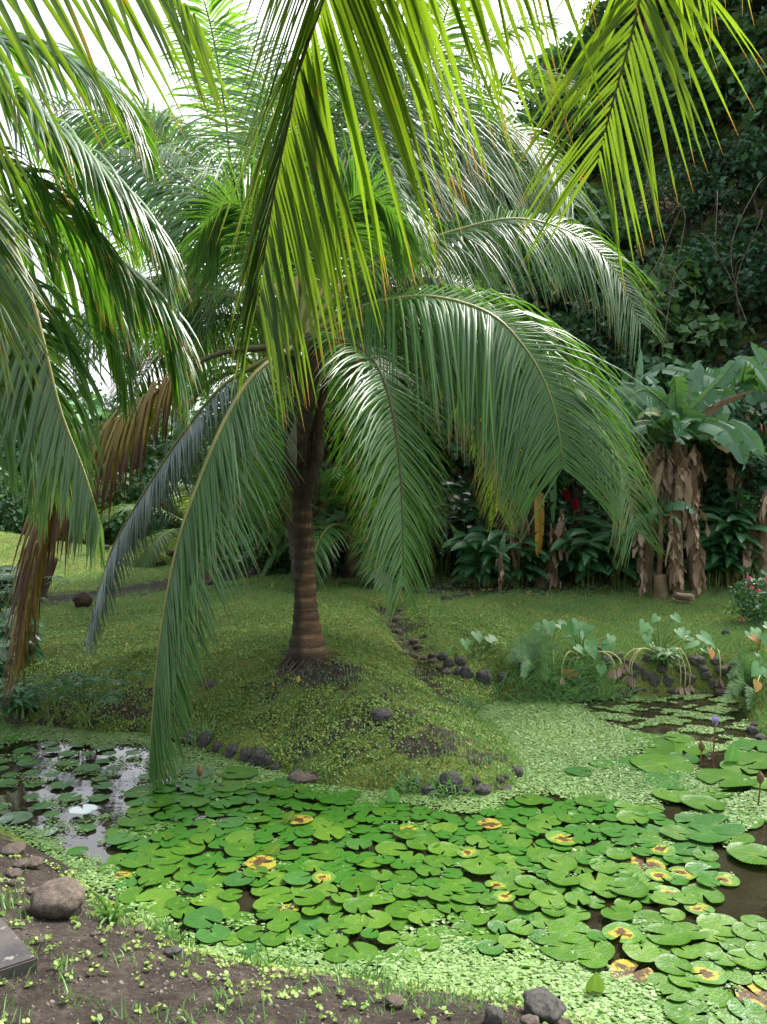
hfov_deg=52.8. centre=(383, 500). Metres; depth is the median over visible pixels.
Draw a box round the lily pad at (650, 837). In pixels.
[639,832,675,847]
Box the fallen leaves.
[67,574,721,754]
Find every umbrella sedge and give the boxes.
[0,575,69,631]
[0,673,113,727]
[40,668,154,728]
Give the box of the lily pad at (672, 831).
[660,825,691,839]
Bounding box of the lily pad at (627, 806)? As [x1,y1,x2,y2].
[614,802,641,810]
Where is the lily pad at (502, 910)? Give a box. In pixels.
[481,902,517,920]
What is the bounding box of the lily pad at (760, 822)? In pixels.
[725,811,763,828]
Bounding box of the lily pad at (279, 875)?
[260,867,287,885]
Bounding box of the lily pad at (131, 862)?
[120,856,149,867]
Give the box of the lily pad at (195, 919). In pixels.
[183,906,222,928]
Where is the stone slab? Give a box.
[0,917,36,980]
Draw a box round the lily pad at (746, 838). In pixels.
[709,830,754,844]
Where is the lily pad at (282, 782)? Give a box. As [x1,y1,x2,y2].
[273,776,297,786]
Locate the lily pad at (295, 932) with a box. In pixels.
[279,929,301,942]
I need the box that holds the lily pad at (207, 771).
[182,767,214,778]
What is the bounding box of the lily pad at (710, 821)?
[690,814,744,834]
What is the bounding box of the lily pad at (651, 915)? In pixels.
[634,909,672,927]
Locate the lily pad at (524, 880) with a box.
[515,875,538,887]
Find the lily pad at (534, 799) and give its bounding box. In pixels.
[515,793,544,804]
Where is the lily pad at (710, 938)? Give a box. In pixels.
[700,929,724,941]
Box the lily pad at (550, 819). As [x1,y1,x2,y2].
[529,813,561,825]
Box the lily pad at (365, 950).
[340,941,379,966]
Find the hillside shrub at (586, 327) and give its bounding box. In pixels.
[519,301,624,388]
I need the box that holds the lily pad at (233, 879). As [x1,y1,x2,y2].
[223,872,254,885]
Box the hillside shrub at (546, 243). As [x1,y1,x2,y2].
[525,207,623,310]
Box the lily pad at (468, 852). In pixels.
[456,846,479,857]
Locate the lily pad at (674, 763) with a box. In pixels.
[630,754,693,775]
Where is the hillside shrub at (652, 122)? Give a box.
[590,81,714,200]
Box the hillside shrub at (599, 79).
[552,76,618,123]
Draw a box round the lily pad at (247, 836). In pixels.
[224,830,258,845]
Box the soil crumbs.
[0,851,579,1023]
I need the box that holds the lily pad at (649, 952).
[622,940,659,961]
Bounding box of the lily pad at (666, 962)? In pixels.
[654,953,692,974]
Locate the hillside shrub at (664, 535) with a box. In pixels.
[583,467,705,575]
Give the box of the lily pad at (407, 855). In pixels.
[400,851,424,861]
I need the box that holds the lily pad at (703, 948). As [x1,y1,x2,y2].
[692,942,722,959]
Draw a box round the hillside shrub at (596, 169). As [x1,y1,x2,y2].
[530,103,625,186]
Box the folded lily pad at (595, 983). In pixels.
[585,972,603,993]
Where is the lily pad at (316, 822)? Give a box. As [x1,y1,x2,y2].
[305,817,333,829]
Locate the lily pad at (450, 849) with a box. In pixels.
[427,841,461,856]
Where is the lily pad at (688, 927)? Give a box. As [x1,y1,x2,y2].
[673,922,708,938]
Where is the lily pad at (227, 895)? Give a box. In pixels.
[218,888,242,900]
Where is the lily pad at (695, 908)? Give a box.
[684,901,714,914]
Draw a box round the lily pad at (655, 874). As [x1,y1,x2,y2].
[645,868,673,880]
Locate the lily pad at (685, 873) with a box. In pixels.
[668,866,697,879]
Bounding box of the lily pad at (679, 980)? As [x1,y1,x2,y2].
[668,972,698,986]
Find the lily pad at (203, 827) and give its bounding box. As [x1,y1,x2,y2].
[197,821,222,832]
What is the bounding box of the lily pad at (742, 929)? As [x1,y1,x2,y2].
[732,922,766,940]
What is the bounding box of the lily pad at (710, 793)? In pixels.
[683,781,732,797]
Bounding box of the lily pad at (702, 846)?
[683,839,713,851]
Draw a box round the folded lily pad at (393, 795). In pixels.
[387,787,399,803]
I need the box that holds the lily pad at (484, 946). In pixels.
[477,939,504,954]
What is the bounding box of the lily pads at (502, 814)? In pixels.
[0,735,719,940]
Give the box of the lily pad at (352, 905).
[343,898,371,912]
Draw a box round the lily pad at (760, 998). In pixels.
[735,983,766,1011]
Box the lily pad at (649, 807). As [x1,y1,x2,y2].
[633,800,664,812]
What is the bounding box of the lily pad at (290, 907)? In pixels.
[277,904,298,910]
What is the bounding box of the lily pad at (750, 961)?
[728,948,766,969]
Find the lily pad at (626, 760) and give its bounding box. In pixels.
[617,756,653,769]
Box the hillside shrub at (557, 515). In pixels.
[452,481,611,577]
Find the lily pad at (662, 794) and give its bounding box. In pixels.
[652,788,689,801]
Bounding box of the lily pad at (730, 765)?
[720,760,758,773]
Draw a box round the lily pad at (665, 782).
[643,771,696,789]
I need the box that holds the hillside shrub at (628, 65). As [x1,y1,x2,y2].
[606,31,678,95]
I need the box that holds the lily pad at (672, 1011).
[663,999,716,1023]
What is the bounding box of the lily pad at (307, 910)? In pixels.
[301,905,323,914]
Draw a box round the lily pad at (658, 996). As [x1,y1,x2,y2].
[636,985,662,999]
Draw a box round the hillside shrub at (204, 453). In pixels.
[167,405,271,470]
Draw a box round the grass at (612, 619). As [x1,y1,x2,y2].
[0,507,766,1023]
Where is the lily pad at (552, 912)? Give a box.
[541,904,565,916]
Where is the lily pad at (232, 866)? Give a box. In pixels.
[217,862,239,872]
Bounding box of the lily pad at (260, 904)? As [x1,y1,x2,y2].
[253,897,276,909]
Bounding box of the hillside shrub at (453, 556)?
[435,494,519,571]
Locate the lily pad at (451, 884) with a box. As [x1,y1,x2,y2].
[437,876,472,891]
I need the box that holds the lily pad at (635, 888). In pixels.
[608,877,648,897]
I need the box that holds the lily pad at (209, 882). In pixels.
[191,870,228,888]
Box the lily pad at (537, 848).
[523,843,549,853]
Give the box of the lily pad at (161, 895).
[135,888,176,909]
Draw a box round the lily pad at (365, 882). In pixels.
[340,874,377,891]
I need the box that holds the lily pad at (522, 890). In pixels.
[506,883,531,895]
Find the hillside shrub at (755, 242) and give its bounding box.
[737,224,766,295]
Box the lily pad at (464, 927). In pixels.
[452,922,474,935]
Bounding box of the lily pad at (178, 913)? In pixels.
[171,905,195,917]
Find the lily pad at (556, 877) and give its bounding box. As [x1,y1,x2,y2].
[547,870,580,885]
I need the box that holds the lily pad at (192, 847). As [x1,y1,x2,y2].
[170,841,204,854]
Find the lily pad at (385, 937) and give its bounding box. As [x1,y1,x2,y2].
[377,931,399,943]
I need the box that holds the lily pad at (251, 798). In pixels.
[244,793,269,803]
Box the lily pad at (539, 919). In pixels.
[528,912,556,928]
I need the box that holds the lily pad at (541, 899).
[529,889,567,907]
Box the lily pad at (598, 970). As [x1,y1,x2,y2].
[561,963,607,985]
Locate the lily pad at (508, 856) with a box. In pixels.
[498,851,521,862]
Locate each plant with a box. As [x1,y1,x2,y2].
[0,565,19,616]
[0,608,43,662]
[0,639,14,680]
[0,682,43,718]
[315,497,370,561]
[386,484,445,563]
[419,481,473,573]
[440,482,515,563]
[442,526,514,586]
[445,631,497,655]
[463,387,569,590]
[489,533,517,592]
[492,530,556,587]
[505,572,519,588]
[531,619,577,680]
[541,490,602,580]
[545,515,625,587]
[549,492,627,581]
[559,618,622,686]
[560,567,568,580]
[571,516,663,588]
[585,404,667,584]
[593,349,766,597]
[604,488,667,579]
[621,613,713,695]
[625,485,697,573]
[640,356,763,581]
[649,645,684,668]
[682,362,766,586]
[682,445,744,580]
[682,509,758,587]
[698,493,766,588]
[699,479,759,523]
[700,641,724,688]
[718,488,764,586]
[724,413,766,521]
[735,341,766,590]
[745,621,766,648]
[751,661,766,691]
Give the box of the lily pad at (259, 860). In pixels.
[246,855,275,868]
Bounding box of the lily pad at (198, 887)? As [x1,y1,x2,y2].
[183,882,206,892]
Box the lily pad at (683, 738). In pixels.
[665,733,694,742]
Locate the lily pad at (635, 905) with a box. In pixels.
[614,897,641,910]
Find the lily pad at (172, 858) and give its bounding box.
[150,849,184,864]
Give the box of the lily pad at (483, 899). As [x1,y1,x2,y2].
[477,894,497,904]
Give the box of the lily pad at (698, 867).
[685,862,717,876]
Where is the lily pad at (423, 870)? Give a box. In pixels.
[416,864,440,875]
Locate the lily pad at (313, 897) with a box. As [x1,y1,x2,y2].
[293,889,324,904]
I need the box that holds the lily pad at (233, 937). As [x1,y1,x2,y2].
[223,932,243,944]
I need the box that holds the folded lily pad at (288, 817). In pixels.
[282,811,294,823]
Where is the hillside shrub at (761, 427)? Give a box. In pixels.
[757,409,766,477]
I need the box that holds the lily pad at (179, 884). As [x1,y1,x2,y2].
[152,877,184,889]
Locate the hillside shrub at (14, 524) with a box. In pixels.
[0,462,64,541]
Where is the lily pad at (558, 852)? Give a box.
[548,849,575,858]
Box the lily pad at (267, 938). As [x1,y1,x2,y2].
[260,931,286,945]
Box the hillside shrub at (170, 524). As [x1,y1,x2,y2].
[127,457,220,533]
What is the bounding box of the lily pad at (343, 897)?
[331,892,352,902]
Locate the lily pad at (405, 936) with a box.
[400,933,418,945]
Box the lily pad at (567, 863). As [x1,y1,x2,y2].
[541,855,576,870]
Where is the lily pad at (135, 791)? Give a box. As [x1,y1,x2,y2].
[123,785,154,797]
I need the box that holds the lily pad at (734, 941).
[718,936,746,950]
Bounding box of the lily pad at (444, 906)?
[437,900,464,912]
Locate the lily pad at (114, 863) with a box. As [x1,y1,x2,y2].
[98,861,123,872]
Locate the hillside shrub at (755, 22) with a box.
[713,4,766,62]
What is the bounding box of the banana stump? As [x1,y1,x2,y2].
[652,574,667,598]
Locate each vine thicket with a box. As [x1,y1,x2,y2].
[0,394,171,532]
[0,467,24,532]
[93,467,184,541]
[212,474,316,570]
[236,449,386,574]
[242,390,367,498]
[400,364,445,404]
[449,470,563,528]
[450,232,533,297]
[454,186,518,242]
[469,274,545,360]
[482,271,575,333]
[498,149,591,224]
[506,92,542,122]
[507,94,602,150]
[515,32,612,97]
[529,22,641,99]
[531,206,668,323]
[564,183,640,242]
[579,0,667,56]
[597,254,766,374]
[598,347,715,469]
[614,245,744,349]
[629,9,766,147]
[682,0,766,50]
[720,40,766,133]
[749,9,766,46]
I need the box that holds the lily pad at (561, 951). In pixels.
[538,934,579,960]
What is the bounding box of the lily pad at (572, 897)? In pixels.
[565,891,591,904]
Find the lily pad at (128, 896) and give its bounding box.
[118,885,151,903]
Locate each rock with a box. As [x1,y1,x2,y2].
[1,841,25,855]
[6,868,21,878]
[7,879,18,885]
[12,858,27,868]
[27,856,42,869]
[27,887,38,895]
[29,876,84,919]
[33,936,43,944]
[90,930,97,936]
[134,925,145,933]
[156,561,165,565]
[163,946,182,957]
[166,549,173,556]
[181,730,196,743]
[197,731,212,748]
[200,680,216,687]
[204,580,212,584]
[212,741,222,751]
[225,743,238,757]
[239,747,251,762]
[248,569,256,574]
[248,758,254,765]
[251,747,266,764]
[263,754,273,766]
[270,762,280,771]
[287,768,320,784]
[356,571,368,578]
[370,707,393,721]
[386,993,402,1008]
[391,628,401,634]
[392,616,402,621]
[409,638,417,643]
[412,777,421,787]
[413,644,422,648]
[421,783,436,794]
[428,589,436,593]
[428,658,437,664]
[429,652,436,656]
[435,664,442,670]
[436,651,448,660]
[439,770,463,793]
[440,594,452,599]
[441,668,452,674]
[443,584,452,589]
[443,658,454,667]
[453,593,463,597]
[454,656,466,666]
[454,667,459,676]
[460,666,473,678]
[463,786,472,792]
[472,776,480,784]
[474,784,490,795]
[476,669,493,684]
[484,1005,502,1023]
[496,776,504,783]
[497,672,508,683]
[501,785,511,792]
[512,660,521,669]
[512,765,523,777]
[521,1014,538,1023]
[523,987,566,1023]
[599,655,612,666]
[612,652,623,659]
[616,688,625,696]
[617,673,625,680]
[622,658,631,664]
[627,670,637,680]
[630,686,638,693]
[632,662,642,672]
[641,669,651,680]
[642,654,652,661]
[648,673,659,687]
[656,664,667,673]
[662,674,673,686]
[667,688,674,694]
[675,663,687,672]
[681,672,696,686]
[687,654,705,666]
[697,664,708,673]
[701,671,711,680]
[707,678,718,688]
[710,656,723,665]
[714,687,728,696]
[715,664,731,675]
[721,629,729,634]
[728,661,745,670]
[738,684,752,697]
[746,725,757,733]
[754,734,766,739]
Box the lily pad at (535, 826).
[526,821,551,832]
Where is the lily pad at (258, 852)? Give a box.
[248,850,279,862]
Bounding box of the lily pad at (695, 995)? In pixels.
[685,991,707,1006]
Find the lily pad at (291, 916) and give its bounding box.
[273,909,300,924]
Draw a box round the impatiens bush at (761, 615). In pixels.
[723,571,766,624]
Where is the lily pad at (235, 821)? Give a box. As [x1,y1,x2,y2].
[217,817,244,827]
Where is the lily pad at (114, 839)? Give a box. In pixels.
[106,833,133,844]
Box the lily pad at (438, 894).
[428,888,452,900]
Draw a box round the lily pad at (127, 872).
[104,866,136,882]
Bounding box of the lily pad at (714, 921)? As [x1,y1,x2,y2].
[696,913,738,936]
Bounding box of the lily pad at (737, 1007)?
[727,997,764,1018]
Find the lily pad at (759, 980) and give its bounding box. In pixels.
[753,974,766,989]
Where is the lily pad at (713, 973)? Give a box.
[686,961,727,983]
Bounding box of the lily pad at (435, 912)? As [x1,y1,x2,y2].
[422,909,444,920]
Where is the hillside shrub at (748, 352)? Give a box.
[716,337,766,402]
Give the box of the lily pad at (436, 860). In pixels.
[424,854,452,867]
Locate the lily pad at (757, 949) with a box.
[745,941,766,958]
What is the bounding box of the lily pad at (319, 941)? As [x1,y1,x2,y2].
[297,930,329,950]
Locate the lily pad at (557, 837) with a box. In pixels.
[545,831,577,845]
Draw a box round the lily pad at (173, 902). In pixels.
[165,896,189,908]
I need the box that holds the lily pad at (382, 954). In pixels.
[366,952,396,970]
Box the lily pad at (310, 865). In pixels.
[301,860,326,870]
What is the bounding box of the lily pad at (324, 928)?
[317,922,339,935]
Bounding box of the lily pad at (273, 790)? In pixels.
[256,785,285,794]
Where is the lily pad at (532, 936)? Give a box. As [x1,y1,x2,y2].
[527,929,548,942]
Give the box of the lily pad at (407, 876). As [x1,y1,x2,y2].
[390,870,416,882]
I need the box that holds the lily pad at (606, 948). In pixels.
[571,937,614,959]
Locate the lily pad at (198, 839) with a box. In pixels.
[190,833,214,843]
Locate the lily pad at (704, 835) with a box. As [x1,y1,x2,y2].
[679,824,728,842]
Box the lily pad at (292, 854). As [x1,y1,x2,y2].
[276,849,301,859]
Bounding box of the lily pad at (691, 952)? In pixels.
[671,945,700,958]
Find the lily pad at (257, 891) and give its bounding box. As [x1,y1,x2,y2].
[251,884,272,895]
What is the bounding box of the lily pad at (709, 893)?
[681,883,724,902]
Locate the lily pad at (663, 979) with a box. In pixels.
[647,973,674,988]
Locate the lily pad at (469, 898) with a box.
[450,891,479,903]
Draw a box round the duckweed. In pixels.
[0,694,766,1023]
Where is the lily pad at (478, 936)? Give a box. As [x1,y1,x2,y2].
[462,926,499,944]
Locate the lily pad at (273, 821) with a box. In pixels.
[259,818,283,827]
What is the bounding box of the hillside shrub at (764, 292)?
[758,279,766,305]
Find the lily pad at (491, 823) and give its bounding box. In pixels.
[477,818,501,828]
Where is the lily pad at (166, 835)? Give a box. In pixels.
[150,831,174,840]
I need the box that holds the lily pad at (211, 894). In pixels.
[189,888,224,905]
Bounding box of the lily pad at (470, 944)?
[458,939,478,951]
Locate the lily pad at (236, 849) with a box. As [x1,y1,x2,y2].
[224,842,258,856]
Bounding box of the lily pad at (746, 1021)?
[741,1018,763,1023]
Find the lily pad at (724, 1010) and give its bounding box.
[705,1002,734,1019]
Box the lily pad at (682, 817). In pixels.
[674,812,695,827]
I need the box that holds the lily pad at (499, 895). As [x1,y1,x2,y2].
[493,890,514,901]
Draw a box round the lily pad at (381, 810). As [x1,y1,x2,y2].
[372,807,396,815]
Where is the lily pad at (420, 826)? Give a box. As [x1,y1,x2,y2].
[411,821,433,831]
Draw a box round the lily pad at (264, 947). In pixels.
[260,944,280,951]
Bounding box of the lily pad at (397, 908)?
[385,899,423,918]
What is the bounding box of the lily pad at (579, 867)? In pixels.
[572,863,592,873]
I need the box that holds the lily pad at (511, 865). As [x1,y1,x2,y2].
[504,862,527,872]
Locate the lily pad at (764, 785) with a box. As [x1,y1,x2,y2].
[743,776,766,788]
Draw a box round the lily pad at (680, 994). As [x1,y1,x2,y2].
[661,985,689,1000]
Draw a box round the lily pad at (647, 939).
[639,935,660,947]
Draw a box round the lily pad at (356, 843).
[346,838,371,849]
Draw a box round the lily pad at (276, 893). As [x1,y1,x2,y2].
[260,886,294,903]
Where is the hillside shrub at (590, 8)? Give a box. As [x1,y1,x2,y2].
[581,0,667,22]
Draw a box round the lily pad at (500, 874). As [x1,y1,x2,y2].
[489,867,520,883]
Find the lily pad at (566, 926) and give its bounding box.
[547,918,591,943]
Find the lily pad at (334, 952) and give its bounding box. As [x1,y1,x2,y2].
[324,947,349,961]
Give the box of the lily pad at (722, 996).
[689,981,733,1007]
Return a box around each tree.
[56,373,159,425]
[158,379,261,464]
[233,271,426,402]
[318,397,410,570]
[334,206,475,398]
[352,386,474,576]
[410,393,521,581]
[470,384,576,583]
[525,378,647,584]
[594,0,659,46]
[666,398,766,585]
[747,0,764,28]
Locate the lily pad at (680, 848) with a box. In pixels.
[670,843,697,855]
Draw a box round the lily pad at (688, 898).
[672,892,697,903]
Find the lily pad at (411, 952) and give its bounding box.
[404,947,429,962]
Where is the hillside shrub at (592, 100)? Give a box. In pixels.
[542,71,630,164]
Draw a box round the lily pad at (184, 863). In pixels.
[171,857,195,873]
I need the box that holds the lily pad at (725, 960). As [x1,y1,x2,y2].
[709,952,736,965]
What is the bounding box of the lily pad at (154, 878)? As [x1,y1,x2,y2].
[138,873,163,885]
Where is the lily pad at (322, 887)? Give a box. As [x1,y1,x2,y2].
[312,883,337,896]
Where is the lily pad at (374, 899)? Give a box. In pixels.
[357,884,396,904]
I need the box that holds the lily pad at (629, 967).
[610,959,654,985]
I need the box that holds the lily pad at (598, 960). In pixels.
[578,951,607,967]
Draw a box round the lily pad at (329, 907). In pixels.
[316,900,342,913]
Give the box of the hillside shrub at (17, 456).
[2,422,102,532]
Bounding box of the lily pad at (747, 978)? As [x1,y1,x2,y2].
[723,966,752,984]
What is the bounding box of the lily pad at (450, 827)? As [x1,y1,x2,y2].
[431,822,457,832]
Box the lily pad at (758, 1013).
[747,1007,766,1023]
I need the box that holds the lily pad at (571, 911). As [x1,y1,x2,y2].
[560,905,590,920]
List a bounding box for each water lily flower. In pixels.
[197,765,202,779]
[699,740,704,763]
[711,715,719,759]
[757,771,763,805]
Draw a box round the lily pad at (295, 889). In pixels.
[290,884,312,895]
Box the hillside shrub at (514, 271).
[497,239,560,303]
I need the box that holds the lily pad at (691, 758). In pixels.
[668,752,699,762]
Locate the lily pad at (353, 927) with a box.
[339,921,362,933]
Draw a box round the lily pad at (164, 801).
[146,797,173,806]
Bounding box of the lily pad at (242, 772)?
[222,766,259,778]
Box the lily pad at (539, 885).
[534,880,565,894]
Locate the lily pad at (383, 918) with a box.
[361,910,391,928]
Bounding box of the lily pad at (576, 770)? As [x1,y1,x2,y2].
[564,766,591,775]
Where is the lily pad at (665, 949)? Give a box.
[649,942,674,955]
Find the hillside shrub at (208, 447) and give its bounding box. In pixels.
[122,421,257,534]
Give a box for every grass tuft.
[83,884,136,926]
[181,715,215,746]
[391,770,421,795]
[426,770,478,800]
[449,692,486,711]
[491,658,573,704]
[511,639,604,705]
[550,637,642,703]
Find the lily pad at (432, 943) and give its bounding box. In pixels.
[415,935,440,949]
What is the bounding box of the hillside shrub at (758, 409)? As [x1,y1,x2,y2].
[716,364,766,483]
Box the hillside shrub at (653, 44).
[589,24,709,131]
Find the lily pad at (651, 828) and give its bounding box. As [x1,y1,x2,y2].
[635,823,662,834]
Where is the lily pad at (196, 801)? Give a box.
[180,797,209,806]
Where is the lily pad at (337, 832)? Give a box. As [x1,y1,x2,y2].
[312,826,345,839]
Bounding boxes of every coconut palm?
[0,0,239,576]
[0,1,674,790]
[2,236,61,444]
[26,0,405,586]
[83,459,276,567]
[152,298,357,477]
[201,0,765,431]
[227,447,467,590]
[232,0,593,573]
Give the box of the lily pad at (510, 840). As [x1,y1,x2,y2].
[501,834,531,847]
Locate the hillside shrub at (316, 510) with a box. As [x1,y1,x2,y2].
[277,489,391,568]
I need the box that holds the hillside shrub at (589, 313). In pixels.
[553,290,654,370]
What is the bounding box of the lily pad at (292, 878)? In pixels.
[283,871,311,884]
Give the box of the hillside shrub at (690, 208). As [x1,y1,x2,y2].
[598,167,743,276]
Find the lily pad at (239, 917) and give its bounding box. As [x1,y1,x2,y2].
[225,911,254,926]
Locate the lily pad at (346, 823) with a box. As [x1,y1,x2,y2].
[332,819,357,827]
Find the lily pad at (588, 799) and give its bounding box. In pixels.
[575,794,606,806]
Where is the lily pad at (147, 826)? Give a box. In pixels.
[135,822,164,834]
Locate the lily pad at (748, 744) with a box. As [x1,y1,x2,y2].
[733,739,766,751]
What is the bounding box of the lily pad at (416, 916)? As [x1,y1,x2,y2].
[408,911,431,923]
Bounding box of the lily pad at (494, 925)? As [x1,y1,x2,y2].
[488,920,509,932]
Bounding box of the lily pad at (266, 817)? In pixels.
[243,812,271,822]
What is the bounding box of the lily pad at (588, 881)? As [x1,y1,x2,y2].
[578,872,615,890]
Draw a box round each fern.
[505,625,563,681]
[721,649,766,709]
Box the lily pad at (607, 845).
[596,841,621,853]
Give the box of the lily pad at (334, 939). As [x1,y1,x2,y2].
[325,934,348,947]
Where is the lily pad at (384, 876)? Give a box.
[370,869,392,880]
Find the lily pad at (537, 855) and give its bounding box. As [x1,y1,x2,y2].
[526,851,551,862]
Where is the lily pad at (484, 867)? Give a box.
[461,858,496,873]
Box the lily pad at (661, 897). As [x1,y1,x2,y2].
[650,892,678,904]
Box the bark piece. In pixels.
[670,592,694,602]
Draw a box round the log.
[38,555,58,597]
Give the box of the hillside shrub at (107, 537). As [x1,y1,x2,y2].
[20,472,130,543]
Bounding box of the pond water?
[0,696,766,1023]
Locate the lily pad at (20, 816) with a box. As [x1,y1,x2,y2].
[0,811,32,823]
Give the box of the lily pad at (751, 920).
[741,915,766,927]
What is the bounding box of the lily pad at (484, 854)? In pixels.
[471,848,505,863]
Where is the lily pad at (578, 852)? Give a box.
[568,846,593,858]
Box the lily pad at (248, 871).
[243,865,268,876]
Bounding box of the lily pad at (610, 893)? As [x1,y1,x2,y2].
[594,887,617,897]
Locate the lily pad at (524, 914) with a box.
[507,909,534,923]
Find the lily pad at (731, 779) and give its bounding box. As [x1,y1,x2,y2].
[696,768,756,786]
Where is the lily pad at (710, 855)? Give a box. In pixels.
[692,849,718,861]
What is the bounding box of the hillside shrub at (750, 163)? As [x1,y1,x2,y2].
[682,125,766,249]
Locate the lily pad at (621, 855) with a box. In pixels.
[606,848,632,859]
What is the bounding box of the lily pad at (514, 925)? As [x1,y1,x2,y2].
[507,919,533,934]
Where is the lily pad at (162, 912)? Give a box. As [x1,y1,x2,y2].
[148,903,172,917]
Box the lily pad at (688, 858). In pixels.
[679,855,697,862]
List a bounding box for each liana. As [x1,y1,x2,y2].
[629,244,663,330]
[648,206,681,329]
[653,261,674,368]
[663,201,685,298]
[668,261,696,338]
[695,233,739,325]
[713,191,717,269]
[730,182,760,307]
[736,209,761,324]
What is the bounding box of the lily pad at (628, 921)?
[621,919,651,934]
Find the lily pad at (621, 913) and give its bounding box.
[601,906,634,920]
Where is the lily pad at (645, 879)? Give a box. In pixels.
[631,874,662,889]
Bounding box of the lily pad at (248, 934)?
[237,925,262,940]
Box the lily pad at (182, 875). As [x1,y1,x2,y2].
[173,869,194,880]
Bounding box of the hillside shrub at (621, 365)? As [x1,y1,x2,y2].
[578,336,712,452]
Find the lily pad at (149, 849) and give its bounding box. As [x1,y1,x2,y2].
[137,843,169,857]
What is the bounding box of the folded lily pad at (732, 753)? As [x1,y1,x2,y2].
[724,743,739,761]
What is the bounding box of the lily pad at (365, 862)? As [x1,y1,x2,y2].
[356,857,382,867]
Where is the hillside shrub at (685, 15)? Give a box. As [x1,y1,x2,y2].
[660,0,735,38]
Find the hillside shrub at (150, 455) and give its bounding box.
[82,389,219,523]
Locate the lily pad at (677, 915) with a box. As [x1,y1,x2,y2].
[660,908,685,920]
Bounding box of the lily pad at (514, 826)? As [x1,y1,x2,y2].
[501,822,525,832]
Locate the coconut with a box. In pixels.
[72,591,91,606]
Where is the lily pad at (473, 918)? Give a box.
[463,912,488,924]
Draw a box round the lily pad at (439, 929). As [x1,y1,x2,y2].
[435,925,457,937]
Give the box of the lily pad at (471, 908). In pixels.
[459,903,481,915]
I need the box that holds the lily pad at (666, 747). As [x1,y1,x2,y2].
[619,737,674,754]
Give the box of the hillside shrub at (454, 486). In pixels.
[400,474,468,530]
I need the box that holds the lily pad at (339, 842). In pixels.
[332,837,352,846]
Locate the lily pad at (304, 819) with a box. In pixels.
[290,815,312,823]
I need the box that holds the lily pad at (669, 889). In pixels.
[653,885,680,901]
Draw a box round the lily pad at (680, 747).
[658,742,708,755]
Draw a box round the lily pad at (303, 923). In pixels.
[289,914,325,934]
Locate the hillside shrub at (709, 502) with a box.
[627,442,755,548]
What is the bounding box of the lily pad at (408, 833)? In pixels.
[393,829,418,838]
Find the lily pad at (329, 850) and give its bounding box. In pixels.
[307,844,343,859]
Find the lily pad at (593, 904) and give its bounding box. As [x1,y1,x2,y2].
[585,896,604,908]
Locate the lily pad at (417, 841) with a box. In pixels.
[406,834,439,849]
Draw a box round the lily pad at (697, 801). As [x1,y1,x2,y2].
[681,795,725,809]
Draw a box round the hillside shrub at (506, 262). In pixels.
[458,243,524,278]
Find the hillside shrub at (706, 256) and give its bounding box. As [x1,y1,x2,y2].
[649,225,766,355]
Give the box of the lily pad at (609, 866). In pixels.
[589,858,619,873]
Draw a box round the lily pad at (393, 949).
[386,946,407,960]
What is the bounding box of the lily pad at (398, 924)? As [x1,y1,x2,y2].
[389,918,413,930]
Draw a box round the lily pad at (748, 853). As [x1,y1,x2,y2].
[726,842,766,864]
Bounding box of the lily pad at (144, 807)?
[126,802,160,814]
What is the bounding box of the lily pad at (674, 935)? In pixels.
[646,923,691,944]
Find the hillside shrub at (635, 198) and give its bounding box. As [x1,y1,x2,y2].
[592,173,688,245]
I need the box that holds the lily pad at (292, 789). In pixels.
[284,784,309,793]
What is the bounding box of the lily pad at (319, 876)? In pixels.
[312,871,335,882]
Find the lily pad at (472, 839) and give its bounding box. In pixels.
[466,835,491,847]
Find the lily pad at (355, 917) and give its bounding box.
[344,913,368,926]
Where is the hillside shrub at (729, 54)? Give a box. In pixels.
[657,34,742,119]
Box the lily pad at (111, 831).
[105,825,140,838]
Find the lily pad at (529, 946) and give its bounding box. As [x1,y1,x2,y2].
[508,939,544,962]
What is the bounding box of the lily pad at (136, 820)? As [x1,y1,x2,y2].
[117,813,151,826]
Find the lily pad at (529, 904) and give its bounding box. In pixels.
[514,898,537,910]
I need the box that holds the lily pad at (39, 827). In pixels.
[26,824,57,836]
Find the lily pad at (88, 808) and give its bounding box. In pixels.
[69,804,97,814]
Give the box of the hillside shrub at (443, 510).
[332,478,460,571]
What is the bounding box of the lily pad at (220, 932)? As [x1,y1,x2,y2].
[196,924,229,942]
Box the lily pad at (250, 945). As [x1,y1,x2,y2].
[236,938,264,953]
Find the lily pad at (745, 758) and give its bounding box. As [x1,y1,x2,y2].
[733,752,766,768]
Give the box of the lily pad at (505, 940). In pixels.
[498,934,520,947]
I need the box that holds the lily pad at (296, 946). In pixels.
[285,943,310,957]
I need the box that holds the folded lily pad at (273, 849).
[262,844,280,854]
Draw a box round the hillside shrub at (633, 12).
[599,0,670,33]
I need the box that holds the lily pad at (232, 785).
[213,780,243,791]
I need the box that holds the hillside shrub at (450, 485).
[433,469,469,501]
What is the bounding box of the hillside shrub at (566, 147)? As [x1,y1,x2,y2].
[541,136,585,181]
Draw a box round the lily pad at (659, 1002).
[655,997,670,1008]
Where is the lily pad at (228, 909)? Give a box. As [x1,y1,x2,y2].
[210,900,239,917]
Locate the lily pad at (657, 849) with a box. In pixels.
[647,842,675,855]
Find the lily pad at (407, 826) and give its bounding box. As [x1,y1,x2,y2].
[396,823,419,832]
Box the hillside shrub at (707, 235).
[653,223,758,276]
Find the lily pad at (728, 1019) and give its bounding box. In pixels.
[708,1014,742,1023]
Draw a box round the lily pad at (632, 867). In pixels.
[618,863,642,874]
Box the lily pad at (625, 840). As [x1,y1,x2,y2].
[611,836,635,845]
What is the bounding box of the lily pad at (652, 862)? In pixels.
[625,857,665,873]

